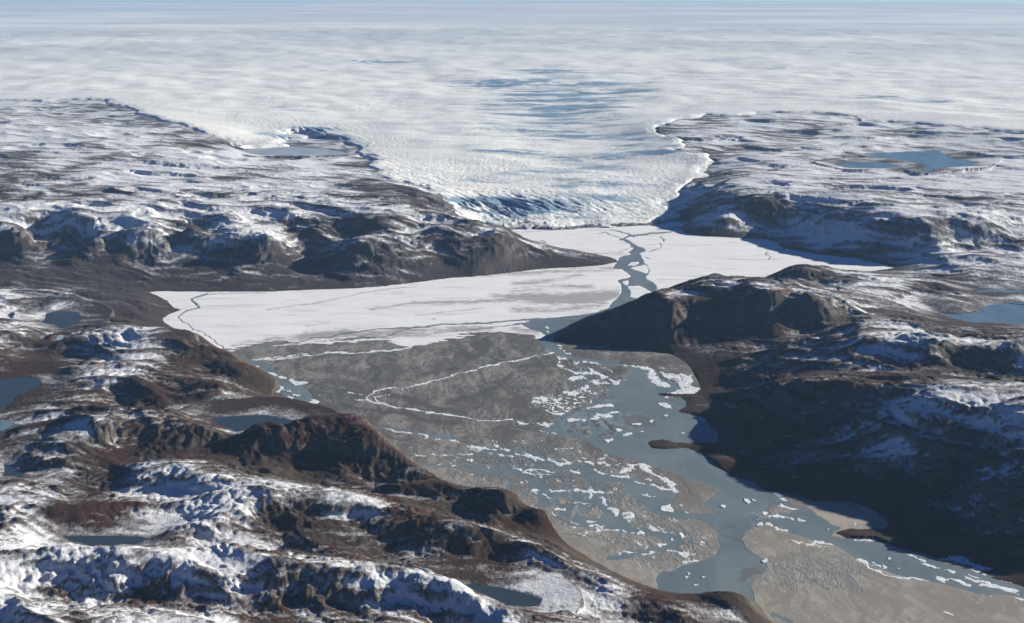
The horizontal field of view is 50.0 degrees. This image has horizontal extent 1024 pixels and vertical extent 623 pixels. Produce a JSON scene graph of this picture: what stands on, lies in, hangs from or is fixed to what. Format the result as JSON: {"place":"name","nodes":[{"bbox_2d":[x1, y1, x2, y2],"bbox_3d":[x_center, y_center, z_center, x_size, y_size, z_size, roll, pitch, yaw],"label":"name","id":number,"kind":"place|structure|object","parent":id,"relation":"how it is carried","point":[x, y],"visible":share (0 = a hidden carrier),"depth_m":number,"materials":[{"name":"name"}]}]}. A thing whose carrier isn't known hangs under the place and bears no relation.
{"place":"outdoors","nodes":[
{"label":"outdoors","id":0,"kind":"place"},
{"bbox_2d":[0,419,13,430],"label":"lake","id":1,"kind":"structure","parent":0,"point":[5,424],"depth_m":9993.67,"materials":[{"name":"liquid"}]},
{"bbox_2d":[3,463,24,476],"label":"lake","id":2,"kind":"structure","parent":0,"point":[9,470],"depth_m":8954.16,"materials":[{"name":"blue liquid"}]},
{"bbox_2d":[0,377,39,409],"bbox_3d":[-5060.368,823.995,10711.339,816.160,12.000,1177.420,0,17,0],"label":"lake","id":3,"kind":"structure","parent":0,"point":[11,389],"depth_m":10917.51,"materials":[{"name":"blue liquid"}]},
{"bbox_2d":[56,335,63,339],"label":"lake","id":4,"kind":"structure","parent":0,"point":[59,337],"depth_m":12416.74,"materials":[{"name":"blue ice"}]},
{"bbox_2d":[43,311,81,327],"bbox_3d":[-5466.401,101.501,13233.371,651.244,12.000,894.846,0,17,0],"label":"lake","id":5,"kind":"structure","parent":0,"point":[62,319],"depth_m":13268.75,"materials":[{"name":"blue liquid"}]},
{"bbox_2d":[62,536,143,546],"bbox_3d":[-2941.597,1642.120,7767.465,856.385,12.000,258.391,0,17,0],"label":"lake","id":6,"kind":"structure","parent":0,"point":[91,541],"depth_m":7812.53,"materials":[{"name":"blue liquid"}]},
{"bbox_2d":[0,284,305,418],"bbox_3d":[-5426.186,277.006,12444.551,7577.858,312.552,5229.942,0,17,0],"label":"hill","id":7,"kind":"structure","parent":0,"point":[128,347],"depth_m":11601.94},
{"bbox_2d":[211,415,291,431],"bbox_3d":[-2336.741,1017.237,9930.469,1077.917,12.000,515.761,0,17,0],"label":"lake","id":8,"kind":"structure","parent":0,"point":[237,423],"depth_m":9981.97,"materials":[{"name":"blue liquid"}]},
{"bbox_2d":[0,100,561,291],"bbox_3d":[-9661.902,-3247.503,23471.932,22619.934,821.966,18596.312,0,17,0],"label":"plateau","id":9,"kind":"structure","parent":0,"point":[97,193],"depth_m":16924.67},
{"bbox_2d":[0,402,562,539],"bbox_3d":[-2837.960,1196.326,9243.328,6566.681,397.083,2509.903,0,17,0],"label":"cliff ridge","id":10,"kind":"structure","parent":0,"point":[314,440],"depth_m":9285.00,"materials":[{"name":"brown stone"}]},
{"bbox_2d":[236,146,345,154],"bbox_3d":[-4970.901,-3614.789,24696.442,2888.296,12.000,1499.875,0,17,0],"label":"lake","id":11,"kind":"structure","parent":0,"point":[289,150],"depth_m":24553.10,"materials":[{"name":"white ice"}]},
{"bbox_2d":[0,538,715,622],"bbox_3d":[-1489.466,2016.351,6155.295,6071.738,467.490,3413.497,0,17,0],"label":"ridge","id":12,"kind":"structure","parent":0,"point":[163,580],"depth_m":6898.20,"materials":[{"name":"white snow"}]},
{"bbox_2d":[0,448,754,622],"bbox_3d":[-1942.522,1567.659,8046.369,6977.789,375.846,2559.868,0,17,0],"label":"snowy hills","id":13,"kind":"structure","parent":0,"point":[56,496],"depth_m":8003.20,"materials":[{"name":"white snow"}]},
{"bbox_2d":[465,584,541,606],"bbox_3d":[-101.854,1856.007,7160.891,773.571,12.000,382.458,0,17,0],"label":"lake","id":14,"kind":"structure","parent":0,"point":[510,597],"depth_m":7144.87,"materials":[{"name":"blue liquid"}]},
{"bbox_2d":[0,1,1023,122],"bbox_3d":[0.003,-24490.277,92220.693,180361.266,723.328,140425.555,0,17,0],"label":"ice sheet","id":15,"kind":"object","parent":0,"point":[327,59],"visible":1,"depth_m":46227.75,"materials":[{"name":"white ice"}]},
{"bbox_2d":[0,0,1023,2],"label":"sky","id":16,"kind":"structure","parent":0,"point":[1,1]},
{"bbox_2d":[151,108,1023,229],"bbox_3d":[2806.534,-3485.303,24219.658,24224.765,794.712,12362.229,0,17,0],"label":"glacier","id":17,"kind":"object","parent":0,"point":[601,168],"visible":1,"depth_m":24013.01,"materials":[{"name":"white ice"}]},
{"bbox_2d":[509,218,687,229],"bbox_3d":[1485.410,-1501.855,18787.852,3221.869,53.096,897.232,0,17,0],"label":"glacier front","id":18,"kind":"object","parent":17,"relation":"attached to","point":[622,224],"visible":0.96,"depth_m":18618.97,"materials":[{"name":"white ice"}]},
{"bbox_2d":[177,227,1023,622],"bbox_3d":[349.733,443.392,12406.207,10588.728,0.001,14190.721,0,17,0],"label":"river","id":19,"kind":"structure","parent":0,"point":[733,563],"depth_m":9056.17,"materials":[{"name":"grey liquid"}]},
{"bbox_2d":[289,379,307,384],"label":"ice floe","id":20,"kind":"object","parent":19,"relation":"on","point":[292,381],"visible":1,"depth_m":11416.22,"materials":[{"name":"white ice"}]},
{"bbox_2d":[310,399,318,403],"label":"ice floe","id":21,"kind":"object","parent":19,"relation":"on","point":[313,401],"visible":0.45,"depth_m":10900.33,"materials":[{"name":"white ice"}]},
{"bbox_2d":[150,222,892,350],"bbox_3d":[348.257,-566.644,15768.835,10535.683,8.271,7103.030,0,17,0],"label":"sea ice","id":22,"kind":"object","parent":19,"relation":"on","point":[229,320],"visible":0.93,"depth_m":14533.85,"materials":[{"name":"white ice"}]},
{"bbox_2d":[253,338,1023,615],"bbox_3d":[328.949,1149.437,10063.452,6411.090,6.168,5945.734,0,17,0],"label":"river ice","id":23,"kind":"structure","parent":19,"relation":"on","point":[682,384],"depth_m":9585.58,"materials":[{"name":"white ice"}]},
{"bbox_2d":[658,403,670,407],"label":"ice floe","id":24,"kind":"object","parent":19,"relation":"on","point":[665,405],"visible":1,"depth_m":10797.61,"materials":[{"name":"white ice"}]},
{"bbox_2d":[660,504,673,511],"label":"ice floe","id":25,"kind":"object","parent":19,"relation":"on","point":[668,508],"visible":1,"depth_m":8690.82,"materials":[{"name":"white ice"}]},
{"bbox_2d":[185,232,1023,622],"bbox_3d":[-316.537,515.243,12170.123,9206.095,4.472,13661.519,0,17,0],"label":"sand flats","id":26,"kind":"structure","parent":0,"point":[491,392],"depth_m":9893.52,"materials":[{"name":"grey sand"}]},
{"bbox_2d":[545,249,1023,310],"bbox_3d":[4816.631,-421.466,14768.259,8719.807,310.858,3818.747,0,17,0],"label":"hills","id":27,"kind":"structure","parent":0,"point":[956,284],"depth_m":14765.08,"materials":[{"name":"white snow"}]},
{"bbox_2d":[554,267,1023,361],"bbox_3d":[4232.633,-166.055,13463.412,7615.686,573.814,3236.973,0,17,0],"label":"headland","id":28,"kind":"structure","parent":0,"point":[696,320],"depth_m":12793.30,"materials":[{"name":"stone"}]},
{"bbox_2d":[562,113,1023,271],"bbox_3d":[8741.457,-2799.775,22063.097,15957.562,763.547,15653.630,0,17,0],"label":"plateau","id":29,"kind":"structure","parent":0,"point":[782,180],"depth_m":19261.88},
{"bbox_2d":[648,306,1023,622],"bbox_3d":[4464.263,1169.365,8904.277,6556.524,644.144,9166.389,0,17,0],"label":"mountain","id":30,"kind":"structure","parent":0,"point":[909,427],"depth_m":9572.36,"materials":[{"name":"stone"}]},
{"bbox_2d":[835,162,898,167],"bbox_3d":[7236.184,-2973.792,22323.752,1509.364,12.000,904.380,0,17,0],"label":"lake","id":31,"kind":"structure","parent":0,"point":[867,165],"depth_m":22254.41,"materials":[{"name":"liquid"}]},
{"bbox_2d":[864,151,978,171],"bbox_3d":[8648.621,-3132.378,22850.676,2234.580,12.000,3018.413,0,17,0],"label":"lake","id":32,"kind":"structure","parent":0,"point":[932,160],"depth_m":23132.26,"materials":[{"name":"liquid"}]},
{"bbox_2d":[939,304,1023,323],"bbox_3d":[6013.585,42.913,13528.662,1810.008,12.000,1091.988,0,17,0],"label":"lake","id":33,"kind":"structure","parent":0,"point":[1005,313],"depth_m":13487.19,"materials":[{"name":"liquid"}]},
{"bbox_2d":[977,290,1023,304],"bbox_3d":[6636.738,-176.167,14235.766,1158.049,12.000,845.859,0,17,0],"label":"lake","id":34,"kind":"structure","parent":0,"point":[1019,291],"depth_m":14507.66,"materials":[{"name":"liquid"}]}
]}

